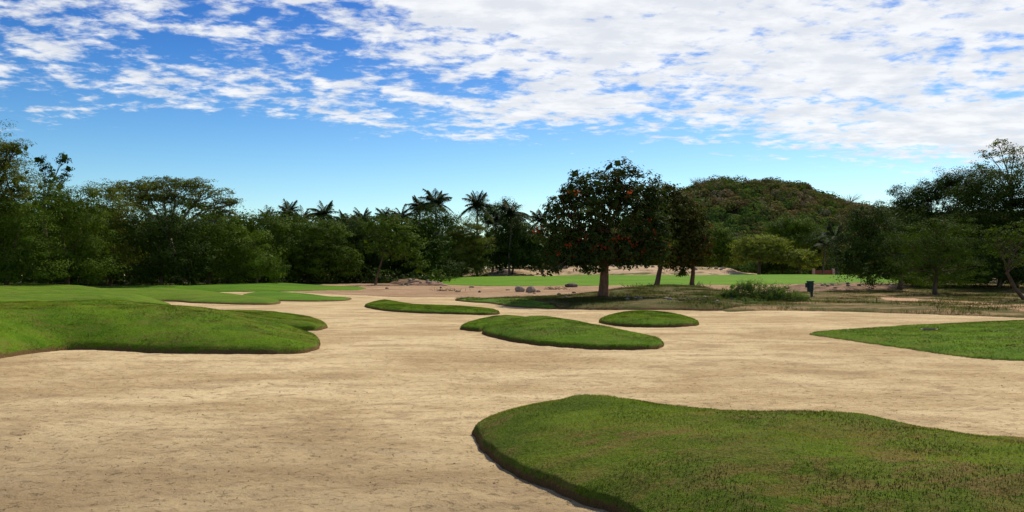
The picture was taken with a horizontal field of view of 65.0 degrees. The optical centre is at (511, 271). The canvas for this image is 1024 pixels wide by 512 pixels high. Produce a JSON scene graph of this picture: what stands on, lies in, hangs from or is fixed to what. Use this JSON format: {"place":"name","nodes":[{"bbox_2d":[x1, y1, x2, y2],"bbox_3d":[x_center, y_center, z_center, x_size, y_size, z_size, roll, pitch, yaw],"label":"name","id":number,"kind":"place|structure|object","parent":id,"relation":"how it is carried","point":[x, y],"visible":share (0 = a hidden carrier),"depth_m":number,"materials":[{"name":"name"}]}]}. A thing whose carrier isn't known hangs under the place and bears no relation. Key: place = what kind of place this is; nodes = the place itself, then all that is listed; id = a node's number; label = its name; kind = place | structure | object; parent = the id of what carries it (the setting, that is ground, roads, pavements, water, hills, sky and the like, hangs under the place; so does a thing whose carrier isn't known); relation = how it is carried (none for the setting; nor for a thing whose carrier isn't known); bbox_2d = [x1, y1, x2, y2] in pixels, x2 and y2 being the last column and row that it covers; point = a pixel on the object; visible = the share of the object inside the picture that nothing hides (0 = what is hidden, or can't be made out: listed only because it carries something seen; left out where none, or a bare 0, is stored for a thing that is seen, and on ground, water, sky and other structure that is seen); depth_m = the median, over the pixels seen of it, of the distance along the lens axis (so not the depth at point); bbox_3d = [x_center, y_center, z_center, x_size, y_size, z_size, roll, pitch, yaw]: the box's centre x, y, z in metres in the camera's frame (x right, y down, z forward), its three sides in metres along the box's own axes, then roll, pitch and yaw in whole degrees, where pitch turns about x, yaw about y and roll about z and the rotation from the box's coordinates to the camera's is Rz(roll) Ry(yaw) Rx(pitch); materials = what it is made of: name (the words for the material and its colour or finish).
{"place":"outdoors","nodes":[
{"label":"outdoors","id":0,"kind":"place"},
{"bbox_2d":[16,275,423,286],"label":"wood floor","id":1,"kind":"structure","parent":0,"point":[201,283],"depth_m":96.22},
{"bbox_2d":[2,204,84,283],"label":"broadleaf tree","id":2,"kind":"object","parent":1,"relation":"on","point":[14,237],"visible":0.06,"depth_m":87.17,"materials":[{"name":"green plant"}]},
{"bbox_2d":[31,275,70,283],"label":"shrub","id":3,"kind":"object","parent":1,"relation":"on","point":[58,281],"visible":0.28,"depth_m":74.34,"materials":[{"name":"green plant"}]},
{"bbox_2d":[30,153,80,282],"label":"broadleaf tree","id":4,"kind":"object","parent":1,"relation":"on","point":[63,156],"visible":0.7,"depth_m":81.84,"materials":[{"name":"green plant"}]},
{"bbox_2d":[41,207,136,283],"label":"broadleaf tree","id":5,"kind":"object","parent":1,"relation":"on","point":[82,243],"visible":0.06,"depth_m":88.39,"materials":[{"name":"green plant"}]},
{"bbox_2d":[98,270,125,285],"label":"shrub","id":6,"kind":"object","parent":1,"relation":"on","point":[115,281],"visible":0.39,"depth_m":85.17,"materials":[{"name":"green plant"}]},
{"bbox_2d":[68,181,164,285],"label":"broadleaf tree","id":7,"kind":"object","parent":1,"relation":"on","point":[114,195],"visible":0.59,"depth_m":79.33,"materials":[{"name":"green plant"}]},
{"bbox_2d":[100,207,161,281],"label":"broadleaf tree","id":8,"kind":"object","parent":1,"relation":"on","point":[143,242],"visible":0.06,"depth_m":97.09,"materials":[{"name":"green plant"}]},
{"bbox_2d":[128,207,187,281],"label":"broadleaf tree","id":9,"kind":"object","parent":1,"relation":"on","point":[162,234],"visible":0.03,"depth_m":104.20,"materials":[{"name":"green plant"}]},
{"bbox_2d":[102,197,219,285],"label":"broadleaf tree","id":10,"kind":"object","parent":1,"relation":"on","point":[164,258],"visible":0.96,"depth_m":79.13,"materials":[{"name":"green plant"}]},
{"bbox_2d":[91,175,243,282],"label":"umbrella tree","id":11,"kind":"object","parent":1,"relation":"on","point":[167,195],"visible":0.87,"depth_m":97.36,"materials":[{"name":"green plant"}]},
{"bbox_2d":[155,273,183,284],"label":"shrub","id":12,"kind":"object","parent":1,"relation":"on","point":[175,281],"visible":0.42,"depth_m":85.05,"materials":[{"name":"green plant"}]},
{"bbox_2d":[172,203,235,281],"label":"broadleaf tree","id":13,"kind":"object","parent":1,"relation":"on","point":[203,237],"visible":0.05,"depth_m":104.21,"materials":[{"name":"green plant"}]},
{"bbox_2d":[190,272,227,284],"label":"shrub","id":14,"kind":"object","parent":1,"relation":"on","point":[215,280],"visible":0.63,"depth_m":84.68,"materials":[{"name":"green plant"}]},
{"bbox_2d":[169,202,258,284],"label":"broadleaf tree","id":15,"kind":"object","parent":1,"relation":"on","point":[215,266],"visible":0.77,"depth_m":83.39,"materials":[{"name":"green plant"}]},
{"bbox_2d":[202,226,291,282],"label":"broadleaf tree","id":16,"kind":"object","parent":1,"relation":"on","point":[254,274],"visible":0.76,"depth_m":85.27,"materials":[{"name":"green plant"}]},
{"bbox_2d":[224,207,316,282],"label":"broadleaf tree","id":17,"kind":"object","parent":1,"relation":"on","point":[273,226],"visible":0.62,"depth_m":95.28,"materials":[{"name":"green plant"}]},
{"bbox_2d":[253,208,319,281],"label":"broadleaf tree","id":18,"kind":"object","parent":1,"relation":"on","point":[293,217],"visible":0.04,"depth_m":103.47,"materials":[{"name":"green plant"}]},
{"bbox_2d":[269,199,304,221],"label":"palm tree","id":19,"kind":"object","parent":1,"relation":"on","point":[289,208],"visible":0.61,"depth_m":125.36,"materials":[{"name":"green plant"}]},
{"bbox_2d":[295,206,314,224],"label":"palm tree","id":20,"kind":"object","parent":1,"relation":"on","point":[305,214],"visible":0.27,"depth_m":129.56,"materials":[{"name":"green plant"}]},
{"bbox_2d":[274,215,368,282],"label":"broadleaf tree","id":21,"kind":"object","parent":1,"relation":"on","point":[317,261],"visible":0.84,"depth_m":97.09,"materials":[{"name":"green plant"}]},
{"bbox_2d":[307,200,338,224],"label":"palm tree","id":22,"kind":"object","parent":1,"relation":"on","point":[321,212],"visible":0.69,"depth_m":123.43,"materials":[{"name":"green plant"}]},
{"bbox_2d":[313,207,364,281],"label":"broadleaf tree","id":23,"kind":"object","parent":1,"relation":"on","point":[339,218],"visible":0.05,"depth_m":107.45,"materials":[{"name":"green plant"}]},
{"bbox_2d":[311,213,399,281],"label":"broadleaf tree","id":24,"kind":"object","parent":1,"relation":"on","point":[357,229],"visible":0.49,"depth_m":103.11,"materials":[{"name":"green plant"}]},
{"bbox_2d":[352,217,404,281],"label":"broadleaf tree","id":25,"kind":"object","parent":1,"relation":"on","point":[387,267],"visible":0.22,"depth_m":106.24,"materials":[{"name":"green plant"}]},
{"bbox_2d":[378,213,439,280],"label":"broadleaf tree","id":26,"kind":"object","parent":1,"relation":"on","point":[396,231],"visible":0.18,"depth_m":108.13,"materials":[{"name":"green plant"}]},
{"bbox_2d":[402,195,434,218],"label":"palm tree","id":27,"kind":"object","parent":1,"relation":"on","point":[414,204],"visible":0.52,"depth_m":137.31,"materials":[{"name":"green plant"}]},
{"bbox_2d":[389,278,449,285],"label":"earth bank","id":28,"kind":"structure","parent":0,"point":[406,282],"depth_m":91.60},
{"bbox_2d":[407,271,436,280],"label":"shrub","id":29,"kind":"object","parent":28,"relation":"on","point":[420,277],"visible":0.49,"depth_m":100.77,"materials":[{"name":"green plant"}]},
{"bbox_2d":[0,275,1023,511],"bbox_3d":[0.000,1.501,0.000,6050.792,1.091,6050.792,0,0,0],"label":"ground","id":30,"kind":"structure","parent":0,"point":[427,353],"depth_m":12.74,"materials":[{"name":"beige sand"}]},
{"bbox_2d":[0,283,327,358],"bbox_3d":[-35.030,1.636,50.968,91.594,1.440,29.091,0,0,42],"label":"turf mound","id":31,"kind":"object","parent":30,"relation":"on","point":[55,293],"visible":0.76,"depth_m":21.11,"materials":[{"name":"green plant"}]},
{"bbox_2d":[0,119,60,219],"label":"broadleaf tree","id":32,"kind":"object","parent":31,"relation":"on","point":[8,149],"visible":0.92,"depth_m":65.87,"materials":[{"name":"green plant"}]},
{"bbox_2d":[0,188,77,284],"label":"broadleaf tree","id":33,"kind":"object","parent":31,"relation":"on","point":[8,259],"visible":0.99,"depth_m":65.70,"materials":[{"name":"green plant"}]},
{"bbox_2d":[58,267,88,284],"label":"shrub","id":34,"kind":"object","parent":31,"relation":"on","point":[73,279],"visible":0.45,"depth_m":74.79,"materials":[{"name":"green plant"}]},
{"bbox_2d":[16,176,131,284],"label":"broadleaf tree","id":35,"kind":"object","parent":31,"relation":"on","point":[90,269],"visible":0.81,"depth_m":71.64,"materials":[{"name":"green plant"}]},
{"bbox_2d":[105,288,280,304],"bbox_3d":[-26.778,1.777,60.871,13.019,1.107,33.539,0,0,-34],"label":"turf mound","id":36,"kind":"object","parent":30,"relation":"on","point":[185,295],"visible":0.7,"depth_m":54.63,"materials":[{"name":"green plant"}]},
{"bbox_2d":[91,283,365,291],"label":"fairway","id":37,"kind":"structure","parent":30,"relation":"on","point":[257,287],"depth_m":76.17,"materials":[{"name":"green plant"}]},
{"bbox_2d":[243,291,351,301],"bbox_3d":[-17.265,1.952,62.758,8.084,0.768,19.051,0,0,-23],"label":"turf mound","id":38,"kind":"object","parent":30,"relation":"on","point":[291,296],"visible":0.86,"depth_m":56.87,"materials":[{"name":"green plant"}]},
{"bbox_2d":[348,207,376,279],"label":"palm tree","id":39,"kind":"object","parent":30,"relation":"on","point":[366,212],"visible":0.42,"depth_m":125.48,"materials":[{"name":"green plant"}]},
{"bbox_2d":[374,207,400,222],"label":"palm tree","id":40,"kind":"object","parent":30,"relation":"on","point":[383,211],"visible":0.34,"depth_m":129.47,"materials":[{"name":"green plant"}]},
{"bbox_2d":[388,204,416,278],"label":"palm tree","id":41,"kind":"object","parent":30,"relation":"on","point":[403,212],"visible":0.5,"depth_m":133.60,"materials":[{"name":"green plant"}]},
{"bbox_2d":[364,299,499,314],"bbox_3d":[-5.422,2.017,44.141,5.848,0.647,16.590,0,0,-33],"label":"turf mound","id":42,"kind":"object","parent":30,"relation":"on","point":[438,311],"visible":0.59,"depth_m":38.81,"materials":[{"name":"green plant"}]},
{"bbox_2d":[460,190,495,273],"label":"palm tree","id":43,"kind":"object","parent":30,"relation":"on","point":[475,204],"visible":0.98,"depth_m":139.74,"materials":[{"name":"green plant"}]},
{"bbox_2d":[459,298,556,308],"bbox_3d":[1.316,2.022,51.275,6.794,0.647,15.830,0,0,-23],"label":"turf apron","id":44,"kind":"object","parent":30,"relation":"on","point":[539,305],"visible":0.39,"depth_m":47.16,"materials":[{"name":"green plant"}]},
{"bbox_2d":[1,319,1016,510],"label":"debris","id":45,"kind":"object","parent":30,"relation":"on","point":[362,420],"visible":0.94,"depth_m":10.56,"materials":[{"name":"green plant"}]},
{"bbox_2d":[493,200,534,275],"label":"palm tree","id":46,"kind":"object","parent":30,"relation":"on","point":[514,213],"visible":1,"depth_m":137.36,"materials":[{"name":"green plant"}]},
{"bbox_2d":[292,283,798,297],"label":"dirt flat","id":47,"kind":"structure","parent":30,"relation":"on","point":[395,290],"depth_m":74.19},
{"bbox_2d":[344,265,375,282],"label":"shrub","id":48,"kind":"object","parent":47,"relation":"on","point":[360,279],"visible":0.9,"depth_m":100.69,"materials":[{"name":"green plant"}]},
{"bbox_2d":[366,267,391,282],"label":"shrub","id":49,"kind":"object","parent":47,"relation":"on","point":[383,280],"visible":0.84,"depth_m":100.31,"materials":[{"name":"green plant"}]},
{"bbox_2d":[353,208,430,284],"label":"broadleaf tree","id":50,"kind":"object","parent":47,"relation":"on","point":[382,240],"visible":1,"depth_m":93.62,"materials":[{"name":"green plant"}]},
{"bbox_2d":[384,268,410,279],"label":"shrub","id":51,"kind":"object","parent":47,"relation":"on","point":[393,274],"visible":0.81,"depth_m":100.58,"materials":[{"name":"green plant"}]},
{"bbox_2d":[424,268,455,281],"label":"shrub","id":52,"kind":"object","parent":47,"relation":"on","point":[441,278],"visible":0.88,"depth_m":101.53,"materials":[{"name":"green plant"}]},
{"bbox_2d":[630,181,711,284],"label":"flowering tree","id":53,"kind":"object","parent":47,"relation":"on","point":[682,220],"visible":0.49,"depth_m":82.96,"materials":[{"name":"green plant"}]},
{"bbox_2d":[671,199,719,285],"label":"flowering tree","id":54,"kind":"object","parent":47,"relation":"on","point":[707,252],"visible":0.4,"depth_m":84.38,"materials":[{"name":"green plant"}]},
{"bbox_2d":[460,315,663,349],"bbox_3d":[0.744,1.932,26.567,4.826,0.859,13.977,0,0,-21],"label":"turf mound","id":55,"kind":"object","parent":30,"relation":"on","point":[602,344],"visible":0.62,"depth_m":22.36,"materials":[{"name":"green plant"}]},
{"bbox_2d":[455,285,748,310],"bbox_3d":[7.934,1.786,60.681,21.081,1.122,38.301,0,0,17],"label":"turf mound","id":56,"kind":"object","parent":30,"relation":"on","point":[645,303],"visible":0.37,"depth_m":43.50,"materials":[{"name":"green plant"}]},
{"bbox_2d":[526,156,678,296],"bbox_3d":[5.825,-2.778,51.606,10.142,9.322,7.281,0,0,0],"label":"flowering tree","id":57,"kind":"object","parent":56,"relation":"on","point":[578,239],"visible":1,"depth_m":51.16,"materials":[{"name":"green plant"}]},
{"bbox_2d":[456,284,749,309],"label":"weeds","id":58,"kind":"object","parent":30,"relation":"on","point":[646,292],"visible":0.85,"depth_m":50.68,"materials":[{"name":"green plant"}]},
{"bbox_2d":[599,310,698,327],"bbox_3d":[5.478,2.003,32.969,4.571,0.676,9.120,0,0,0],"label":"turf mound","id":59,"kind":"object","parent":30,"relation":"on","point":[688,323],"visible":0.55,"depth_m":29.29,"materials":[{"name":"green plant"}]},
{"bbox_2d":[424,274,897,285],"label":"putting green","id":60,"kind":"object","parent":30,"relation":"on","point":[594,280],"visible":0.77,"depth_m":108.05,"materials":[{"name":"green plant"}]},
{"bbox_2d":[389,211,456,278],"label":"broadleaf tree","id":61,"kind":"object","parent":60,"relation":"on","point":[434,242],"visible":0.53,"depth_m":108.76,"materials":[{"name":"green plant"}]},
{"bbox_2d":[412,188,452,275],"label":"palm tree","id":62,"kind":"object","parent":60,"relation":"on","point":[441,198],"visible":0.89,"depth_m":131.23,"materials":[{"name":"green plant"}]},
{"bbox_2d":[402,202,465,277],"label":"broadleaf tree","id":63,"kind":"object","parent":60,"relation":"on","point":[439,223],"visible":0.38,"depth_m":117.40,"materials":[{"name":"green plant"}]},
{"bbox_2d":[434,215,497,276],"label":"broadleaf tree","id":64,"kind":"object","parent":60,"relation":"on","point":[478,241],"visible":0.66,"depth_m":127.00,"materials":[{"name":"green plant"}]},
{"bbox_2d":[814,221,851,274],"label":"palm tree","id":65,"kind":"object","parent":60,"relation":"on","point":[829,234],"visible":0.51,"depth_m":149.76,"materials":[{"name":"green plant"}]},
{"bbox_2d":[714,284,753,299],"bbox_3d":[13.753,1.321,49.948,2.625,1.327,1.652,0,0,0],"label":"weed bush","id":66,"kind":"object","parent":30,"relation":"on","point":[735,292],"visible":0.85,"depth_m":49.76,"materials":[{"name":"green plant"}]},
{"bbox_2d":[472,394,1023,511],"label":"turf mound","id":67,"kind":"object","parent":30,"relation":"on","point":[564,487],"visible":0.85,"depth_m":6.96,"materials":[{"name":"green plant"}]},
{"bbox_2d":[736,277,787,300],"bbox_3d":[15.545,1.189,49.995,3.446,1.707,2.427,0,0,0],"label":"weed bush","id":68,"kind":"object","parent":30,"relation":"on","point":[759,291],"visible":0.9,"depth_m":49.69,"materials":[{"name":"green plant"}]},
{"bbox_2d":[748,255,808,273],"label":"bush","id":69,"kind":"object","parent":30,"relation":"on","point":[769,266],"visible":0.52,"depth_m":162.61,"materials":[{"name":"green plant"}]},
{"bbox_2d":[777,247,823,273],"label":"spreading tree","id":70,"kind":"object","parent":30,"relation":"on","point":[801,258],"visible":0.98,"depth_m":155.14,"materials":[{"name":"green plant"}]},
{"bbox_2d":[795,227,840,272],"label":"broadleaf tree","id":71,"kind":"object","parent":30,"relation":"on","point":[810,242],"visible":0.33,"depth_m":174.41,"materials":[{"name":"green plant"}]},
{"bbox_2d":[813,234,843,273],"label":"palm tree","id":72,"kind":"object","parent":30,"relation":"on","point":[821,241],"visible":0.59,"depth_m":154.82,"materials":[{"name":"green plant"}]},
{"bbox_2d":[818,198,926,288],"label":"broadleaf tree","id":73,"kind":"object","parent":30,"relation":"on","point":[863,222],"visible":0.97,"depth_m":73.47,"materials":[{"name":"green plant"}]},
{"bbox_2d":[724,283,1023,315],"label":"weeds","id":74,"kind":"object","parent":30,"relation":"on","point":[986,297],"visible":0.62,"depth_m":51.62,"materials":[{"name":"green plant"}]},
{"bbox_2d":[809,320,1023,360],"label":"grass","id":75,"kind":"structure","parent":30,"relation":"on","point":[851,330],"depth_m":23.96,"materials":[{"name":"green plant"}]},
{"bbox_2d":[0,0,1023,268],"label":"sky","id":76,"kind":"structure","parent":0,"point":[360,104],"materials":[{"name":"blue"}]},
{"bbox_2d":[444,266,761,276],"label":"sand bank","id":77,"kind":"structure","parent":0,"point":[650,270],"depth_m":150.12,"materials":[{"name":"beige sand"}]},
{"bbox_2d":[454,232,492,269],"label":"broadleaf tree","id":78,"kind":"object","parent":77,"relation":"on","point":[477,252],"visible":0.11,"depth_m":155.68,"materials":[{"name":"green plant"}]},
{"bbox_2d":[482,211,510,271],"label":"palm tree","id":79,"kind":"object","parent":77,"relation":"on","point":[495,217],"visible":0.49,"depth_m":145.32,"materials":[{"name":"green plant"}]},
{"bbox_2d":[470,196,530,268],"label":"broadleaf tree","id":80,"kind":"object","parent":77,"relation":"on","point":[489,211],"visible":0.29,"depth_m":148.99,"materials":[{"name":"green plant"}]},
{"bbox_2d":[480,218,567,274],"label":"broadleaf tree","id":81,"kind":"object","parent":77,"relation":"on","point":[521,256],"visible":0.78,"depth_m":138.42,"materials":[{"name":"green plant"}]},
{"bbox_2d":[529,209,551,273],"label":"palm tree","id":82,"kind":"object","parent":77,"relation":"on","point":[538,216],"visible":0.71,"depth_m":144.56,"materials":[{"name":"green plant"}]},
{"bbox_2d":[690,221,749,267],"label":"broadleaf tree","id":83,"kind":"object","parent":77,"relation":"on","point":[723,250],"visible":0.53,"depth_m":170.79,"materials":[{"name":"green plant"}]},
{"bbox_2d":[727,233,793,274],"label":"spreading tree","id":84,"kind":"object","parent":77,"relation":"on","point":[765,248],"visible":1,"depth_m":156.60,"materials":[{"name":"green plant"}]},
{"bbox_2d":[538,192,848,274],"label":"hill","id":85,"kind":"structure","parent":0,"point":[734,212],"depth_m":247.18,"materials":[{"name":"green plant"}]},
{"bbox_2d":[759,211,825,273],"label":"broadleaf tree","id":86,"kind":"object","parent":85,"relation":"on","point":[794,231],"visible":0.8,"depth_m":188.15,"materials":[{"name":"green plant"}]},
{"bbox_2d":[611,174,1023,274],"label":"hill forest","id":87,"kind":"object","parent":85,"relation":"on","point":[789,196],"visible":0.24,"depth_m":249.94,"materials":[{"name":"green plant"}]},
{"bbox_2d":[812,268,834,274],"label":"garden wall","id":88,"kind":"structure","parent":0,"point":[815,272],"depth_m":165.88,"materials":[{"name":"red brick"}]},
{"bbox_2d":[785,282,918,291],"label":"earth bank","id":89,"kind":"structure","parent":0,"point":[840,286],"depth_m":75.22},
{"bbox_2d":[722,284,1023,317],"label":"rough ground","id":90,"kind":"structure","parent":0,"point":[842,307],"depth_m":42.75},
{"bbox_2d":[766,283,810,301],"bbox_3d":[16.898,1.283,49.515,2.831,1.540,2.345,0,0,0],"label":"weed bush","id":91,"kind":"object","parent":90,"relation":"on","point":[787,295],"visible":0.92,"depth_m":49.22,"materials":[{"name":"green plant"}]},
{"bbox_2d":[805,281,814,296],"bbox_3d":[21.484,1.229,58.000,0.590,1.180,0.440,0,0,0],"label":"litter bin","id":92,"kind":"object","parent":90,"relation":"on","point":[809,285],"visible":0.91,"depth_m":57.84,"materials":[{"name":"green paint"}]},
{"bbox_2d":[874,214,999,294],"bbox_3d":[34.052,-1.269,64.793,10.506,6.688,8.690,0,0,0],"label":"broadleaf tree","id":93,"kind":"object","parent":90,"relation":"on","point":[937,272],"visible":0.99,"depth_m":63.84,"materials":[{"name":"green plant"}]},
{"bbox_2d":[876,166,1001,284],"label":"broadleaf tree","id":94,"kind":"object","parent":90,"relation":"on","point":[917,195],"visible":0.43,"depth_m":83.25,"materials":[{"name":"green plant"}]},
{"bbox_2d":[965,138,1023,285],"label":"broadleaf tree","id":95,"kind":"object","parent":90,"relation":"on","point":[986,156],"visible":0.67,"depth_m":81.94,"materials":[{"name":"green plant"}]},
{"bbox_2d":[978,217,1023,299],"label":"broadleaf tree","id":96,"kind":"object","parent":90,"relation":"on","point":[1001,251],"visible":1,"depth_m":51.98,"materials":[{"name":"green plant"}]},
{"bbox_2d":[880,295,1023,310],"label":"path","id":97,"kind":"structure","parent":0,"point":[902,299],"depth_m":51.93,"materials":[{"name":"beige sand"}]},
{"bbox_2d":[897,280,1020,289],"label":"wood floor","id":98,"kind":"structure","parent":0,"point":[954,286],"depth_m":91.00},
{"bbox_2d":[871,219,940,282],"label":"broadleaf tree","id":99,"kind":"object","parent":98,"relation":"on","point":[901,237],"visible":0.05,"depth_m":99.66,"materials":[{"name":"green plant"}]},
{"bbox_2d":[883,230,1023,285],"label":"broadleaf tree","id":100,"kind":"object","parent":98,"relation":"on","point":[921,268],"visible":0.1,"depth_m":79.02,"materials":[{"name":"green plant"}]},
{"bbox_2d":[928,227,989,281],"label":"broadleaf tree","id":101,"kind":"object","parent":98,"relation":"on","point":[972,236],"visible":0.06,"depth_m":97.60,"materials":[{"name":"green plant"}]},
{"bbox_2d":[938,158,1023,287],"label":"broadleaf tree","id":102,"kind":"object","parent":98,"relation":"on","point":[995,199],"visible":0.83,"depth_m":75.17,"materials":[{"name":"green plant"}]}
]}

